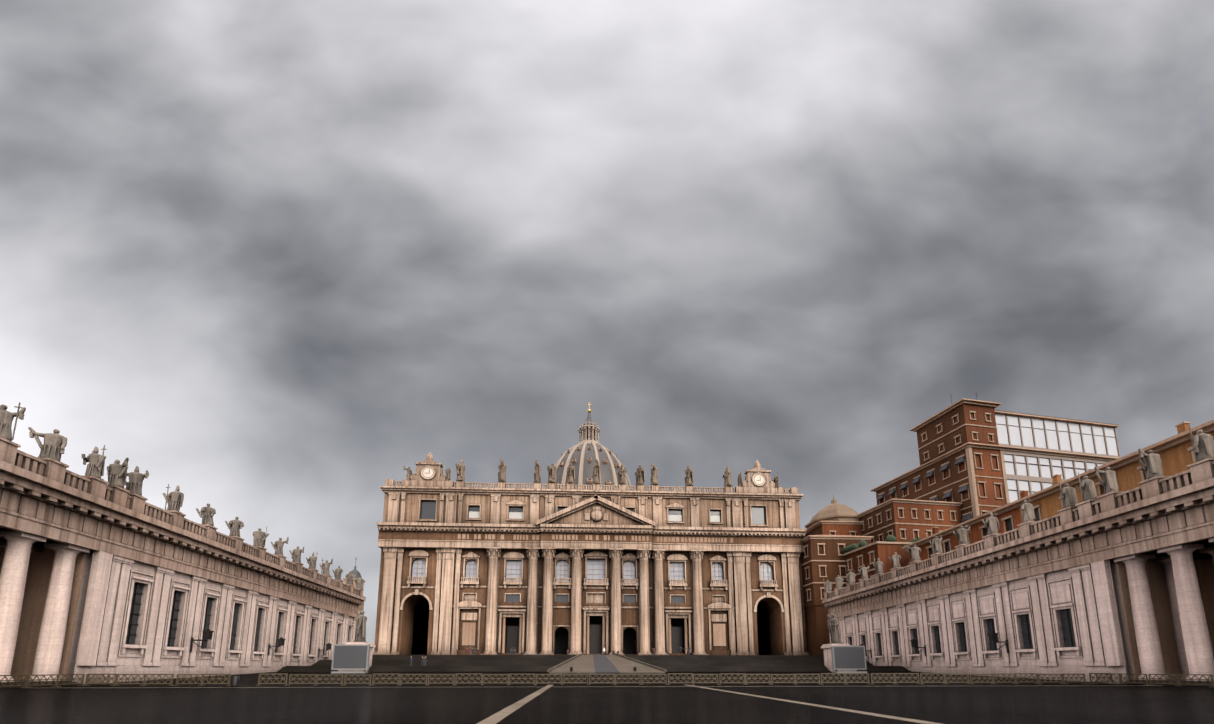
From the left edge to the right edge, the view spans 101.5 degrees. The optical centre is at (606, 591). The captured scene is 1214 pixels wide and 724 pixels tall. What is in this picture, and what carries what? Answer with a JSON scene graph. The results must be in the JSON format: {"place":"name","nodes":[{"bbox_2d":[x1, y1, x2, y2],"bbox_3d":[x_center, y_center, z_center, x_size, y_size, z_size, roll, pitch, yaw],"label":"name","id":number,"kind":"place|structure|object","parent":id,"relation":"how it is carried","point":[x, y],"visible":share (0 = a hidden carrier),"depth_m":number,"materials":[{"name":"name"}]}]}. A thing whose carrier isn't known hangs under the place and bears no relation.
{"place":"outdoors","nodes":[
{"label":"outdoors","id":0,"kind":"place"},
{"bbox_2d":[372,452,808,654],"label":"basilica facade","id":1,"kind":"structure","parent":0,"point":[504,569],"depth_m":134.06,"materials":[{"name":"beige stone"}]},
{"bbox_2d":[546,402,630,489],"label":"basilica dome","id":2,"kind":"structure","parent":1,"relation":"on","point":[585,452],"depth_m":251.09,"materials":[{"name":"beige stone"}]},
{"bbox_2d":[0,684,1213,723],"bbox_3d":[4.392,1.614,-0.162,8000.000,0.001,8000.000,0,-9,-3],"label":"piazza ground","id":3,"kind":"structure","parent":0,"point":[656,704],"depth_m":22.28,"materials":[{"name":"black stone"}]},
{"bbox_2d":[0,402,365,687],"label":"arm","id":4,"kind":"object","parent":3,"relation":"on","point":[98,575],"visible":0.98,"depth_m":53.24},
{"bbox_2d":[331,644,369,672],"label":"video screen","id":5,"kind":"object","parent":3,"relation":"on","point":[350,656],"visible":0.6,"depth_m":76.71,"materials":[{"name":"grey"}]},
{"bbox_2d":[343,562,365,614],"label":"bell turret","id":6,"kind":"object","parent":3,"relation":"on","point":[355,572],"visible":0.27,"depth_m":131.60,"materials":[{"name":"stone"}]},
{"bbox_2d":[338,610,375,670],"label":"st peter statue","id":7,"kind":"object","parent":3,"relation":"on","point":[360,632],"visible":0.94,"depth_m":84.64,"materials":[{"name":"stone"}]},
{"bbox_2d":[75,653,1117,685],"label":"steps","id":8,"kind":"structure","parent":3,"relation":"on","point":[581,663],"depth_m":84.19,"materials":[{"name":"stone"}]},
{"bbox_2d":[0,673,1213,687],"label":"wooden barriers","id":9,"kind":"object","parent":3,"relation":"on","point":[235,681],"visible":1,"depth_m":47.66,"materials":[{"name":"brown wood"}]},
{"bbox_2d":[821,609,856,671],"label":"st paul statue","id":10,"kind":"object","parent":3,"relation":"on","point":[833,621],"visible":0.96,"depth_m":89.41,"materials":[{"name":"stone"}]},
{"bbox_2d":[831,646,866,672],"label":"video screen","id":11,"kind":"object","parent":3,"relation":"on","point":[848,657],"visible":0.69,"depth_m":81.07,"materials":[{"name":"grey"}]},
{"bbox_2d":[822,426,1213,686],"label":"arm","id":12,"kind":"object","parent":3,"relation":"on","point":[1112,579],"visible":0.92,"depth_m":57.43},
{"bbox_2d":[0,0,1213,651],"label":"sky","id":13,"kind":"structure","parent":0,"point":[275,259],"materials":[{"name":"grey"}]},
{"bbox_2d":[801,393,1213,654],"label":"apostolic palace","id":14,"kind":"structure","parent":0,"point":[980,460],"depth_m":139.71,"materials":[{"name":"brick"}]}
]}

